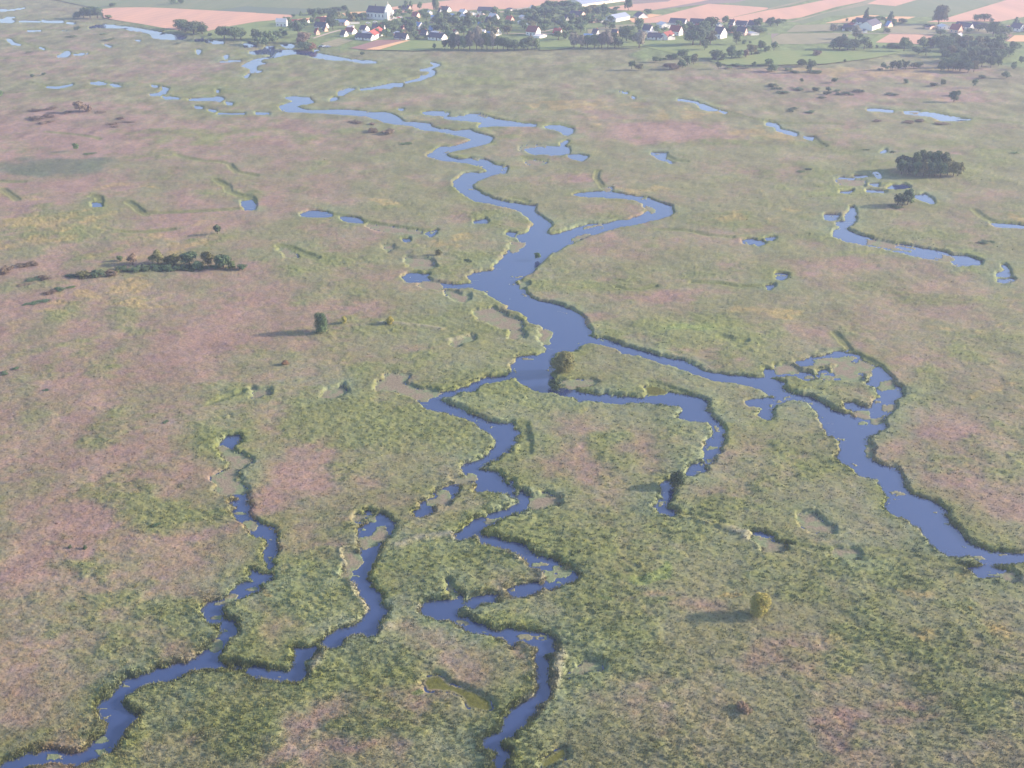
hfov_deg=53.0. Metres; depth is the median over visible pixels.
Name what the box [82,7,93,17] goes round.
tree
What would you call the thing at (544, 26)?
tree
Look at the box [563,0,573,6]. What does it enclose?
tree
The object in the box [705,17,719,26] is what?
tree
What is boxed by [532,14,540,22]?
tree
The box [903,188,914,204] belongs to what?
tree
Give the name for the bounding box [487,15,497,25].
tree
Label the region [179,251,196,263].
tree
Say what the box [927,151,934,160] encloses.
tree
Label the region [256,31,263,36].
tree
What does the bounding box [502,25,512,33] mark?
tree
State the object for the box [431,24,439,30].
tree
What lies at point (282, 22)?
shed
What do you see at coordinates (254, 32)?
tree
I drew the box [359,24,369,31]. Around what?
house
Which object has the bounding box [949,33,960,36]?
tree
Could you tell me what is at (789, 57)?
field
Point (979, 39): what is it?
tree
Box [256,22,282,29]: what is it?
field
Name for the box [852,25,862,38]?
tree
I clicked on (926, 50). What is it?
tree
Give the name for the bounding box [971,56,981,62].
tree
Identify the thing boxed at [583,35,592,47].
tree
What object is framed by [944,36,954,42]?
tree
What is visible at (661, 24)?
shed
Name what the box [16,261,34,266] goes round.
shrub
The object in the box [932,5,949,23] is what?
tree
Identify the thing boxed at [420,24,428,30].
tree
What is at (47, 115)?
shrub
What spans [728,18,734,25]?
house
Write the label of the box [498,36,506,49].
tree
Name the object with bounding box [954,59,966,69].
tree
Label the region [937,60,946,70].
tree
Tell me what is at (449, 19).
tree
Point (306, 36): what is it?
tree
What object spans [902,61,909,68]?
tree
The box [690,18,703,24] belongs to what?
barn
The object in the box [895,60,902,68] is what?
tree
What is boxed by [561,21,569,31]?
tree
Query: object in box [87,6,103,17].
tree
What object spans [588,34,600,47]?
tree
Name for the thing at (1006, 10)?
field
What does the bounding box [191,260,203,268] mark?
bush
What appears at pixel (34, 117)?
shrub
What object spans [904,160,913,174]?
tree
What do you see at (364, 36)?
barn
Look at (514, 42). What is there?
tree
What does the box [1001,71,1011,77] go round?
tree
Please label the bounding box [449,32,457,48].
tree
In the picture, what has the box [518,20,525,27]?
tree
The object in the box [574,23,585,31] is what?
tree
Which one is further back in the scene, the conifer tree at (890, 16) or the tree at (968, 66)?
the conifer tree at (890, 16)
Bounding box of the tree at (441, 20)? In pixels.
[436,18,446,24]
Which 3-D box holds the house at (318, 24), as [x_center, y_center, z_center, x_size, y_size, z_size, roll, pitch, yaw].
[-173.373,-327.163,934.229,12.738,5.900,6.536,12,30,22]
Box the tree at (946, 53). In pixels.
[939,51,951,58]
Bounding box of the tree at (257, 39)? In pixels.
[254,36,260,42]
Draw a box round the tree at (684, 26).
[681,23,687,32]
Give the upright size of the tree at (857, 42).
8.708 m
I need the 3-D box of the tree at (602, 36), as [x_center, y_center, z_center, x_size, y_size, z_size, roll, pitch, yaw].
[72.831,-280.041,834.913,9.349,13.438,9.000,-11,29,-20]
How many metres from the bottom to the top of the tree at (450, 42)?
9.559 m
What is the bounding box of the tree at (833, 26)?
[829,23,838,30]
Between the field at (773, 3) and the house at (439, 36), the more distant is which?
the field at (773, 3)
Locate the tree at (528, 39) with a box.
[523,37,534,49]
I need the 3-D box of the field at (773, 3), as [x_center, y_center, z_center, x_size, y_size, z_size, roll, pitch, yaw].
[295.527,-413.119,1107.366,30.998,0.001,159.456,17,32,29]
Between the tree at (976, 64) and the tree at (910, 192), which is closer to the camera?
the tree at (910, 192)
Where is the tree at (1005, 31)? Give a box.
[994,24,1009,34]
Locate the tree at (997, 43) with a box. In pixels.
[991,40,1001,47]
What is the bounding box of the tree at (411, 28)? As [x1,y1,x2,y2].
[407,26,415,33]
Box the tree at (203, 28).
[195,25,208,33]
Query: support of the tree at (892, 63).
on the ground
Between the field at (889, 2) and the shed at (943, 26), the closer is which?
the shed at (943, 26)
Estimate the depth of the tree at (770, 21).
941.95 m
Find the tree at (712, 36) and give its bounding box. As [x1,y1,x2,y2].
[705,30,716,43]
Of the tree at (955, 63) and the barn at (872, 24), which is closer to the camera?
the tree at (955, 63)
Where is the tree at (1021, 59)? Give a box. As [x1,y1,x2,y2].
[1018,56,1023,62]
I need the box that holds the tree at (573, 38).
[568,32,577,44]
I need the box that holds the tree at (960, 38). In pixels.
[956,36,966,43]
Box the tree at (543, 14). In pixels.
[539,7,548,17]
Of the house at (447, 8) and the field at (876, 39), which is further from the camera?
the house at (447, 8)
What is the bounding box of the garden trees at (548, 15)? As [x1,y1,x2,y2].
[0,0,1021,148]
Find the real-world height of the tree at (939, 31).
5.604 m
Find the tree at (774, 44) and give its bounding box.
[771,41,778,47]
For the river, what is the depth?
291.63 m
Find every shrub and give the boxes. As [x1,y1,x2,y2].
[0,265,12,274]
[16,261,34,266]
[22,301,36,305]
[24,275,40,281]
[27,261,38,265]
[29,115,44,119]
[35,299,51,303]
[37,275,50,280]
[38,120,54,123]
[42,114,54,117]
[42,289,55,294]
[55,287,64,291]
[65,274,76,277]
[75,270,89,278]
[90,269,105,277]
[102,269,116,276]
[114,265,129,271]
[128,265,140,272]
[140,264,150,271]
[151,264,164,271]
[160,264,176,271]
[170,264,187,271]
[184,265,192,271]
[192,263,209,269]
[206,265,222,268]
[368,128,377,132]
[381,128,394,133]
[386,316,393,324]
[534,252,540,258]
[548,378,567,391]
[669,470,685,486]
[737,700,752,714]
[789,87,803,90]
[807,70,822,73]
[887,204,903,208]
[935,122,950,124]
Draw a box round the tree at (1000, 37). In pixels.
[995,34,1009,42]
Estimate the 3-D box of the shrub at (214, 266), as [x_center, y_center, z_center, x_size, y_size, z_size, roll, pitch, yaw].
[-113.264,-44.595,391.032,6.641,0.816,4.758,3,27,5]
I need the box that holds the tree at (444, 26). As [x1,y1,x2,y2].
[438,22,451,30]
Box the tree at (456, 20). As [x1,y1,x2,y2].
[450,17,463,25]
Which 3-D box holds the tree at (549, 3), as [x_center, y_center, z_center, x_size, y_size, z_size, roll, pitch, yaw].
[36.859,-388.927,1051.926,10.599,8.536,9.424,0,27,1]
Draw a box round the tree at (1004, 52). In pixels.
[998,49,1008,56]
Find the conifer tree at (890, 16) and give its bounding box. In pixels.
[885,11,893,23]
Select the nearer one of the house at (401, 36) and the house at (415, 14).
the house at (401, 36)
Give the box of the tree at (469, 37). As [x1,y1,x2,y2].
[465,30,474,49]
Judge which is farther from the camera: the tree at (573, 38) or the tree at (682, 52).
the tree at (573, 38)
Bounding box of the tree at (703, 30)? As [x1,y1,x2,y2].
[694,24,710,44]
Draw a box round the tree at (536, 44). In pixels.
[533,38,539,48]
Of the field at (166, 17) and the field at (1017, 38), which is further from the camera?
the field at (166, 17)
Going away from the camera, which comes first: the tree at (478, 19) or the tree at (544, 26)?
the tree at (544, 26)
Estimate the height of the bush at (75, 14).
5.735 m
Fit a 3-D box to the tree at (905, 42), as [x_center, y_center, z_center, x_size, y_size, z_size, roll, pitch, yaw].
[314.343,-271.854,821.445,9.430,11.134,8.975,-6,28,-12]
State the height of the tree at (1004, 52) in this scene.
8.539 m
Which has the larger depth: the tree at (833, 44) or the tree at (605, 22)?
the tree at (605, 22)
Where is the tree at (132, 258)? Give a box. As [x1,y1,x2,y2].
[126,253,136,263]
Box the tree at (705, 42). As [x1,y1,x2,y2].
[700,39,709,49]
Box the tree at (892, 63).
[889,60,896,68]
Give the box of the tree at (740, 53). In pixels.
[735,50,744,57]
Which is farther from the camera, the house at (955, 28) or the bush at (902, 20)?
the bush at (902, 20)
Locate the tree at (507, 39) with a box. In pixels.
[501,37,512,49]
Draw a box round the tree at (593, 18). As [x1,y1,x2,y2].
[588,16,596,22]
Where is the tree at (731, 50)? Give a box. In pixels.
[726,45,736,57]
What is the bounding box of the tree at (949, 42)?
[943,39,953,47]
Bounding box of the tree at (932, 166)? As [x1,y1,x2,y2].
[926,159,936,175]
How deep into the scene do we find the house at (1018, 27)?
914.81 m
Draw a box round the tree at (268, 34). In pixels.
[262,31,272,42]
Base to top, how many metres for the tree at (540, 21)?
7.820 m
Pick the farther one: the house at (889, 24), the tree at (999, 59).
the house at (889, 24)
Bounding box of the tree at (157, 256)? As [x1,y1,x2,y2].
[147,249,162,263]
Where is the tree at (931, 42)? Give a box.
[926,37,935,47]
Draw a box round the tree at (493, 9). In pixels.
[491,6,499,13]
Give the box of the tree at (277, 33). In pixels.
[273,31,281,36]
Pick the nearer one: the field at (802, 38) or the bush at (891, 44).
the bush at (891, 44)
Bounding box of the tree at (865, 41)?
[861,37,871,47]
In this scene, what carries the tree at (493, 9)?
on the ground
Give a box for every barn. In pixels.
[354,32,374,40]
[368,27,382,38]
[477,7,494,13]
[570,0,624,6]
[606,12,629,21]
[668,18,687,24]
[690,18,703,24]
[735,20,747,26]
[748,20,759,26]
[853,17,870,23]
[859,18,880,30]
[956,21,973,28]
[972,22,986,28]
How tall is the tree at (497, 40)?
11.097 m
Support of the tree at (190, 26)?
on the ground
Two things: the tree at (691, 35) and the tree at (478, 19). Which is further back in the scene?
the tree at (478, 19)
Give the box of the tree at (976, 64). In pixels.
[972,60,979,71]
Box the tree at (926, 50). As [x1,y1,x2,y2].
[920,47,930,55]
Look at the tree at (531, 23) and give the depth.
921.85 m
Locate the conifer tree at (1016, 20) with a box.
[1010,17,1019,26]
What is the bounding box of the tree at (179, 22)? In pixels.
[174,20,186,31]
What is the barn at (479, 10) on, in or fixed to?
on the ground
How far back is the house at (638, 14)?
990.67 m
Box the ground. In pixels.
[0,0,1023,767]
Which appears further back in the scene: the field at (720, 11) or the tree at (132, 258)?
the field at (720, 11)
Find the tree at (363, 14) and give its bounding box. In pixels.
[358,12,367,19]
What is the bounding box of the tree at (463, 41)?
[459,36,467,47]
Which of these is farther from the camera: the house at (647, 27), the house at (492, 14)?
the house at (492, 14)
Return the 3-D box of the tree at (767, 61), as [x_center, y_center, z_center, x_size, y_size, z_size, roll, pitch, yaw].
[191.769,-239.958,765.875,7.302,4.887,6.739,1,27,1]
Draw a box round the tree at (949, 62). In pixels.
[943,59,954,69]
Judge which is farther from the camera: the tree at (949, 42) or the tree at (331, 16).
the tree at (331, 16)
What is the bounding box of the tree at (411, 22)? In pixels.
[407,20,415,27]
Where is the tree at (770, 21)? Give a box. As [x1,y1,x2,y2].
[765,17,774,25]
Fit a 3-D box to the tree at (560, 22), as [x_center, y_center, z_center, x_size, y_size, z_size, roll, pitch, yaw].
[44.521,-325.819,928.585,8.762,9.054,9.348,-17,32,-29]
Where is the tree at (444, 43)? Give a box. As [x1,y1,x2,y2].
[441,40,447,46]
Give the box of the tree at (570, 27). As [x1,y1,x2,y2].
[568,25,575,30]
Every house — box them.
[313,27,320,34]
[314,16,325,21]
[314,21,328,27]
[322,24,328,31]
[340,29,347,36]
[345,26,356,33]
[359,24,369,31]
[371,23,384,28]
[394,32,409,39]
[401,5,411,10]
[411,11,420,17]
[414,21,422,28]
[420,29,428,35]
[427,32,447,40]
[440,5,451,11]
[488,13,499,19]
[505,15,514,20]
[525,25,540,35]
[552,27,562,33]
[569,10,585,16]
[592,28,599,34]
[633,11,647,17]
[642,24,653,30]
[646,32,662,39]
[669,25,683,35]
[714,26,727,38]
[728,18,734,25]
[736,25,747,35]
[842,24,853,31]
[884,20,892,26]
[949,23,962,32]
[1011,22,1023,31]
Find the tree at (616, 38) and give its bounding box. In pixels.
[609,32,622,47]
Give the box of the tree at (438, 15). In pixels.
[433,12,442,22]
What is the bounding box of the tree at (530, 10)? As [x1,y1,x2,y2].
[526,8,536,12]
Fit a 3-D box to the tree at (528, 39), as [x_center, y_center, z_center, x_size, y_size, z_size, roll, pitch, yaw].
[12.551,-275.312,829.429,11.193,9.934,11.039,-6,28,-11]
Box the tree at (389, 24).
[383,21,397,31]
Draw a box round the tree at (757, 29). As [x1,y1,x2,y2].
[752,26,761,32]
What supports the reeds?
on the ground
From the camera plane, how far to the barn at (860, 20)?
954.27 m
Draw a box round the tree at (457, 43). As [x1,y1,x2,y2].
[454,34,461,48]
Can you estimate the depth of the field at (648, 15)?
999.88 m
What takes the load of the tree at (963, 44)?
on the ground
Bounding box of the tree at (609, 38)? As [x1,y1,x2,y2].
[604,30,613,47]
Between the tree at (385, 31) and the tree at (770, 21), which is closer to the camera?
the tree at (385, 31)
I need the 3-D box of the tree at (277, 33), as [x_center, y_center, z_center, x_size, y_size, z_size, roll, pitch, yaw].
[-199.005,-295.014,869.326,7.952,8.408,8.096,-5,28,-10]
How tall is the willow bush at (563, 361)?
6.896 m
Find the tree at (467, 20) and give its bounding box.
[462,15,472,28]
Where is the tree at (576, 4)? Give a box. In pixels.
[571,2,580,6]
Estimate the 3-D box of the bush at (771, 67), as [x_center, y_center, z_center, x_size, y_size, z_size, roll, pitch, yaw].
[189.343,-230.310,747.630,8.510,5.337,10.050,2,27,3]
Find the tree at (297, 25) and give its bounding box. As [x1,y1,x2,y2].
[290,20,303,30]
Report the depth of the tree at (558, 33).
868.78 m
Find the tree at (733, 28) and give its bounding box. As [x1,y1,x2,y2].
[730,25,736,32]
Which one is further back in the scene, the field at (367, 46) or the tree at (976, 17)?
the tree at (976, 17)
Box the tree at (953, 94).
[949,90,960,101]
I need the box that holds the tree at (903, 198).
[896,193,911,205]
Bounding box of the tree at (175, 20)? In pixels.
[172,19,186,26]
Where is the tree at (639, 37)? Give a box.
[632,30,646,47]
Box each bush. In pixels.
[72,11,79,17]
[84,104,91,110]
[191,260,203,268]
[225,261,235,269]
[237,264,246,269]
[296,37,304,43]
[296,41,311,49]
[306,8,312,14]
[306,42,315,49]
[316,7,324,13]
[549,350,574,372]
[634,64,642,68]
[662,63,678,68]
[720,53,727,59]
[749,592,771,618]
[755,25,766,31]
[766,64,777,70]
[796,59,806,65]
[812,50,821,55]
[886,43,900,47]
[898,18,907,22]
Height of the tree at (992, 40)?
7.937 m
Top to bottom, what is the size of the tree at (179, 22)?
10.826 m
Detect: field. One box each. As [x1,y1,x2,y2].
[60,0,255,9]
[102,7,255,30]
[207,19,321,36]
[215,6,305,14]
[241,30,277,41]
[256,0,447,11]
[256,13,292,21]
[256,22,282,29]
[306,11,365,18]
[321,38,351,46]
[352,40,401,49]
[368,40,409,49]
[381,40,442,50]
[391,0,564,12]
[540,40,571,49]
[587,24,635,33]
[609,0,705,10]
[620,0,744,9]
[624,39,689,45]
[629,14,658,21]
[633,4,767,22]
[645,34,770,58]
[710,52,767,64]
[717,0,865,21]
[727,0,770,7]
[766,51,899,64]
[768,0,800,7]
[768,0,807,9]
[772,33,847,43]
[783,0,874,21]
[787,24,843,31]
[797,0,1002,23]
[827,15,878,22]
[868,0,913,5]
[868,34,928,48]
[877,34,933,43]
[884,23,1016,33]
[886,16,912,21]
[930,0,1023,21]
[1008,35,1023,41]
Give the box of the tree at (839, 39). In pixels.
[830,36,847,48]
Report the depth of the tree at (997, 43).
818.71 m
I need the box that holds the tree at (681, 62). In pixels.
[678,59,686,67]
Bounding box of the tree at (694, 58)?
[690,54,698,63]
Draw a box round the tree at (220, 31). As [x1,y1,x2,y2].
[214,26,231,38]
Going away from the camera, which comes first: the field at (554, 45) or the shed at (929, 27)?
the field at (554, 45)
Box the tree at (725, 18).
[722,15,729,22]
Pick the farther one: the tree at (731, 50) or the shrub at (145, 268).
the tree at (731, 50)
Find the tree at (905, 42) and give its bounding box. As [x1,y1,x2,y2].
[899,37,911,50]
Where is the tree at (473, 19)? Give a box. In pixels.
[471,16,476,24]
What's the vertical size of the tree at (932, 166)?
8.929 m
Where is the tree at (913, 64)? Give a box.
[909,62,918,67]
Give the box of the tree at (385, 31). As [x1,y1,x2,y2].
[380,28,389,35]
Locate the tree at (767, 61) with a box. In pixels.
[765,59,773,63]
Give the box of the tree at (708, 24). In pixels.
[698,21,711,27]
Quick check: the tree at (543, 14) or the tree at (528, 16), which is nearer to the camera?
the tree at (528, 16)
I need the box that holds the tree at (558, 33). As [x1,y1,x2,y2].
[552,30,562,39]
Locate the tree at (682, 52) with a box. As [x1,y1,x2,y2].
[677,49,689,57]
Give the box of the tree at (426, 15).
[422,12,430,19]
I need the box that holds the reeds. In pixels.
[0,134,1023,767]
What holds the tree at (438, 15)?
on the ground
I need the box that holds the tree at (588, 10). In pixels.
[584,6,591,13]
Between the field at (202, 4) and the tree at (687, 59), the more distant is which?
the field at (202, 4)
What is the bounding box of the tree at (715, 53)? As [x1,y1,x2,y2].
[709,50,722,57]
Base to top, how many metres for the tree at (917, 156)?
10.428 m
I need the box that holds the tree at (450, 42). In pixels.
[447,38,452,48]
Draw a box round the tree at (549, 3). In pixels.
[544,0,552,5]
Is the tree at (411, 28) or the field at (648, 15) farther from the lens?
the field at (648, 15)
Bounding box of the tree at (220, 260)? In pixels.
[213,254,231,267]
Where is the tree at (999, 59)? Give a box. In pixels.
[995,55,1003,65]
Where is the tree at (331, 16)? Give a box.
[326,9,337,27]
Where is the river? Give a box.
[0,7,1023,767]
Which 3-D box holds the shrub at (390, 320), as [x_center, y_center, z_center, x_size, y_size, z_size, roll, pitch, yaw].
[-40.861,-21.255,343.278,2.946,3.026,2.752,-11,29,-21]
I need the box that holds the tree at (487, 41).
[481,32,492,46]
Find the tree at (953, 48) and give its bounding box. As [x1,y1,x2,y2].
[946,45,956,53]
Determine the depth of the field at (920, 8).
1053.48 m
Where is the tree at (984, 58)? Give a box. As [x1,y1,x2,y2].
[978,54,989,66]
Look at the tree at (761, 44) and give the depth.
820.20 m
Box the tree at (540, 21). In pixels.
[536,18,545,24]
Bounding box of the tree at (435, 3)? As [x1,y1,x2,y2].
[432,0,439,9]
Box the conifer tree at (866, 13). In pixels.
[863,7,868,18]
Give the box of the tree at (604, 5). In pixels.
[600,3,608,10]
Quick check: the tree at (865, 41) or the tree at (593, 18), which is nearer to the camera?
the tree at (865, 41)
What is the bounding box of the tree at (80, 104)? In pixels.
[72,101,86,110]
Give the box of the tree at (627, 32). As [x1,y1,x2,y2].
[618,25,635,40]
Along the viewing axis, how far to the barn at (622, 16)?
972.99 m
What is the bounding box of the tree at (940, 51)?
[938,48,950,53]
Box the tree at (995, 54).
[991,50,1001,57]
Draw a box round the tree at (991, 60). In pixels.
[986,57,996,67]
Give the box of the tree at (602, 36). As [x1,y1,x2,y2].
[596,31,607,47]
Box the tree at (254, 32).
[249,28,259,37]
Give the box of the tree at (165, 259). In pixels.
[162,256,169,262]
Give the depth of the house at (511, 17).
967.75 m
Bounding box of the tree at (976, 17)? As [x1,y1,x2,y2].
[973,14,982,19]
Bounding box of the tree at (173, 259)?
[167,253,180,264]
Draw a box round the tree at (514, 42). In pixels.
[512,39,519,47]
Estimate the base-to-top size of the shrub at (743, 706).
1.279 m
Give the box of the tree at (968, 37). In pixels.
[964,34,974,43]
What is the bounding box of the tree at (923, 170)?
[919,159,928,176]
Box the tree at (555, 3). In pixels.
[551,1,558,6]
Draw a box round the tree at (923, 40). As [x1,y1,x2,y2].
[917,36,929,47]
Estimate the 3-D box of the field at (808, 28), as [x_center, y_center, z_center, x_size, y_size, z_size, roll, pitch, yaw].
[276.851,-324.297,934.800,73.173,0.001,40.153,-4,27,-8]
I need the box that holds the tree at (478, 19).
[475,17,482,23]
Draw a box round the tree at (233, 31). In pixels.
[224,26,245,39]
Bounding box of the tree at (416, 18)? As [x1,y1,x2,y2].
[410,16,419,21]
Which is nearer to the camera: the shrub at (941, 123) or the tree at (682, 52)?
the shrub at (941, 123)
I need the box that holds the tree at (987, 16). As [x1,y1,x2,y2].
[980,13,991,20]
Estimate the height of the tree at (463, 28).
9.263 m
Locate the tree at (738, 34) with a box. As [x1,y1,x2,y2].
[732,31,741,43]
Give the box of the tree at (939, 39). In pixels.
[935,36,943,43]
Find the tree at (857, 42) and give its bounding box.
[849,39,861,49]
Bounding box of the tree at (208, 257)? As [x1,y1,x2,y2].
[200,251,214,264]
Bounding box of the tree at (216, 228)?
[213,224,220,233]
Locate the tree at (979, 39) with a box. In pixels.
[974,36,984,43]
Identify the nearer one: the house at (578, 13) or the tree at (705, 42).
the tree at (705, 42)
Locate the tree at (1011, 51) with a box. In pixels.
[1005,47,1014,56]
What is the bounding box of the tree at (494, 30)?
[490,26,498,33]
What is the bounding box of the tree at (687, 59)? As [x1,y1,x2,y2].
[683,56,690,65]
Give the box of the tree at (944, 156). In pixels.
[939,152,949,161]
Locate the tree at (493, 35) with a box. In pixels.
[489,31,495,49]
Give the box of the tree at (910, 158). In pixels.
[905,156,914,162]
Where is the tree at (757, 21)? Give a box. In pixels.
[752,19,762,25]
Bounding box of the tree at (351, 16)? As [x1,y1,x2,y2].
[348,13,354,21]
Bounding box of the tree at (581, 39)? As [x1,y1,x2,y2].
[576,34,586,47]
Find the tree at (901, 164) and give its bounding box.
[896,159,906,173]
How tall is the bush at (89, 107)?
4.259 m
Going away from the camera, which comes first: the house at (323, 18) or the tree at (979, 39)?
the tree at (979, 39)
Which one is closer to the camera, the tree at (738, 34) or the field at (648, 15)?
the tree at (738, 34)
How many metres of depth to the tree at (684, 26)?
903.10 m
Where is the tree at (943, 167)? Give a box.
[936,162,947,176]
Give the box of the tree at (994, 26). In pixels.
[985,21,1001,36]
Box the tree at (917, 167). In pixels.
[912,161,923,175]
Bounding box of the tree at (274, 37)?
[269,34,277,42]
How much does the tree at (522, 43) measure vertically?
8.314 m
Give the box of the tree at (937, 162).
[932,159,942,175]
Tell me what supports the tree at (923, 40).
on the field at (876, 39)
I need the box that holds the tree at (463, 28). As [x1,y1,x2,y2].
[459,25,468,32]
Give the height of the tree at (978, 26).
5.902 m
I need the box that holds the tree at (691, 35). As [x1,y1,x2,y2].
[683,28,704,44]
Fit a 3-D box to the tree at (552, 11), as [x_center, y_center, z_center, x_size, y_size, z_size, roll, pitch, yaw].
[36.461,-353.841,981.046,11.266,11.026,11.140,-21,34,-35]
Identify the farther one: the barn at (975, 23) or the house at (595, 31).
the barn at (975, 23)
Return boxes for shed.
[275,18,287,26]
[335,19,349,25]
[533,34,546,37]
[656,21,670,27]
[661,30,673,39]
[667,34,674,39]
[747,31,759,34]
[924,25,935,28]
[936,23,949,29]
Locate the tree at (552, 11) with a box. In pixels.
[544,8,556,19]
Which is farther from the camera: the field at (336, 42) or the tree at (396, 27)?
the tree at (396, 27)
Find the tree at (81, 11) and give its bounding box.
[79,7,85,17]
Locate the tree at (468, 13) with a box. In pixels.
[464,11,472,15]
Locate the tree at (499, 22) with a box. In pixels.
[494,18,501,26]
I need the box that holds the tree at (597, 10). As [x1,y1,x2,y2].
[593,7,600,13]
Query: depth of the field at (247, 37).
883.85 m
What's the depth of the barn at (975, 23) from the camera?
930.42 m
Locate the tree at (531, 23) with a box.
[526,21,535,25]
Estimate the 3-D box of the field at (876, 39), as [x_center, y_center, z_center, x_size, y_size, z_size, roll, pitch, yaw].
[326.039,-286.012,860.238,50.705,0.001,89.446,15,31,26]
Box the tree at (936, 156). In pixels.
[931,150,942,161]
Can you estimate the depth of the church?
981.16 m
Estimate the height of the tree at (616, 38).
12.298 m
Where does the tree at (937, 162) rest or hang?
on the ground
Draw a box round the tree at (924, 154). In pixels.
[916,150,928,165]
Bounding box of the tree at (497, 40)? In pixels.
[494,36,502,49]
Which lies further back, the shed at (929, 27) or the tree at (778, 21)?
the tree at (778, 21)
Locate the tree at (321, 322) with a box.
[314,312,328,333]
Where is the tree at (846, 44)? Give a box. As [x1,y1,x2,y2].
[842,40,854,49]
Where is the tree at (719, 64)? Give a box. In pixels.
[715,61,721,68]
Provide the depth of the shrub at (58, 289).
370.30 m
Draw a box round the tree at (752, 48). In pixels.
[747,44,757,54]
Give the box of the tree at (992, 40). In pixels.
[985,38,995,43]
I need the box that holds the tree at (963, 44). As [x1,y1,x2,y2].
[959,40,967,47]
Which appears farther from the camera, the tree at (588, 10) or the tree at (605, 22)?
the tree at (588, 10)
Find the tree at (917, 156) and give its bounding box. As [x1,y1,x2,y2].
[911,151,921,162]
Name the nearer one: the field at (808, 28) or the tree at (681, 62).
the tree at (681, 62)
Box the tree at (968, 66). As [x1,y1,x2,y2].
[963,61,973,72]
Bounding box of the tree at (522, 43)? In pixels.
[519,39,527,47]
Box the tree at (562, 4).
[558,1,567,7]
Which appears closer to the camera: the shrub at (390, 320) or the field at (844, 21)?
the shrub at (390, 320)
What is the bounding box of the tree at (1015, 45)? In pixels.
[1009,41,1018,48]
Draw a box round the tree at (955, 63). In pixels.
[952,58,958,68]
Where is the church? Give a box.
[366,2,393,19]
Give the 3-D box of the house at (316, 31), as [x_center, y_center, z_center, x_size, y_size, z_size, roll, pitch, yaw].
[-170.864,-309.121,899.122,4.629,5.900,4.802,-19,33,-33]
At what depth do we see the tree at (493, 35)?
825.22 m
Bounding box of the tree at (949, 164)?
[945,161,954,175]
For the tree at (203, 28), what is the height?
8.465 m
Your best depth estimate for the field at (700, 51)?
833.74 m
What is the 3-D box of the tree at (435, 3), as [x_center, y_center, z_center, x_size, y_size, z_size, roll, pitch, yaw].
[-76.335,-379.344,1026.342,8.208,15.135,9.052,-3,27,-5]
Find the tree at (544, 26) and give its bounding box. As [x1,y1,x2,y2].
[540,23,549,30]
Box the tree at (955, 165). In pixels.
[949,161,959,175]
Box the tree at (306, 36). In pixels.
[296,32,310,40]
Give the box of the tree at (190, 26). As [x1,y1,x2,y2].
[177,20,205,33]
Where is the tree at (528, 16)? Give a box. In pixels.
[524,13,532,20]
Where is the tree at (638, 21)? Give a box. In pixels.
[635,17,643,26]
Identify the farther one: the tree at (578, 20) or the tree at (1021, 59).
the tree at (578, 20)
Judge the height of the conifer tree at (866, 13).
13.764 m
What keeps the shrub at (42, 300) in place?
on the ground
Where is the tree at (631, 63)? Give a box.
[627,61,635,68]
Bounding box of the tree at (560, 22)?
[556,18,565,25]
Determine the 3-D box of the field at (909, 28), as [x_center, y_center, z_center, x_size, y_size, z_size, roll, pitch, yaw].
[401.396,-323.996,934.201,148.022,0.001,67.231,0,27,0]
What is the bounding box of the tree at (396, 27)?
[390,25,399,30]
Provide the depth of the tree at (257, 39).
848.03 m
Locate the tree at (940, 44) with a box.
[935,41,947,48]
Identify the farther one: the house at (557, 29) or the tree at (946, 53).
the house at (557, 29)
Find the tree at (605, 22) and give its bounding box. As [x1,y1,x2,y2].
[602,20,608,27]
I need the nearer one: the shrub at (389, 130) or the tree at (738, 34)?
the shrub at (389, 130)
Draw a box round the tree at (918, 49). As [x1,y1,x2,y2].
[913,46,923,53]
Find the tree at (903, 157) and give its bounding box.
[895,154,906,162]
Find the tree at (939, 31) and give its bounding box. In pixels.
[935,29,946,34]
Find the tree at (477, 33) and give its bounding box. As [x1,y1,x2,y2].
[473,26,482,48]
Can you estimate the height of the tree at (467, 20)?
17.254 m
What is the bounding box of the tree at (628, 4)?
[624,0,632,8]
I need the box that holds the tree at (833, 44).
[828,41,838,48]
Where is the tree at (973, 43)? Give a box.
[968,40,977,45]
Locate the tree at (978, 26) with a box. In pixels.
[974,24,983,30]
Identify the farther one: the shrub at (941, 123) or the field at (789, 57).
the field at (789, 57)
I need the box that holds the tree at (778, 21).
[774,18,783,25]
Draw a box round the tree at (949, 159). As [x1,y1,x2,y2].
[944,157,954,173]
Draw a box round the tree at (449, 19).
[447,16,457,24]
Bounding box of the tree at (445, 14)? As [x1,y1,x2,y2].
[439,10,450,19]
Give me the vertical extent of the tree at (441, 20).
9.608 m
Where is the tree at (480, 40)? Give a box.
[477,37,484,47]
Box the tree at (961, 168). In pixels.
[954,162,965,175]
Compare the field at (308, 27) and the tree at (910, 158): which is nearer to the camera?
the tree at (910, 158)
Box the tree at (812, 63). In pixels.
[805,59,816,70]
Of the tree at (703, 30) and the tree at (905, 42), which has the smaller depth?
the tree at (905, 42)
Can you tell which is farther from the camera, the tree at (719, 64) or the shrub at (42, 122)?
the tree at (719, 64)
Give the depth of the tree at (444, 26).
908.03 m
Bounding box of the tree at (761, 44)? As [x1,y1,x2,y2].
[757,40,766,47]
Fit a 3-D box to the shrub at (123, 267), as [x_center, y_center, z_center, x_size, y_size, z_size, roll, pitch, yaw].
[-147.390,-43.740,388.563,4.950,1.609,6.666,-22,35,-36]
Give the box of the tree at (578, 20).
[575,17,582,23]
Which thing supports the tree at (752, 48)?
on the field at (700, 51)

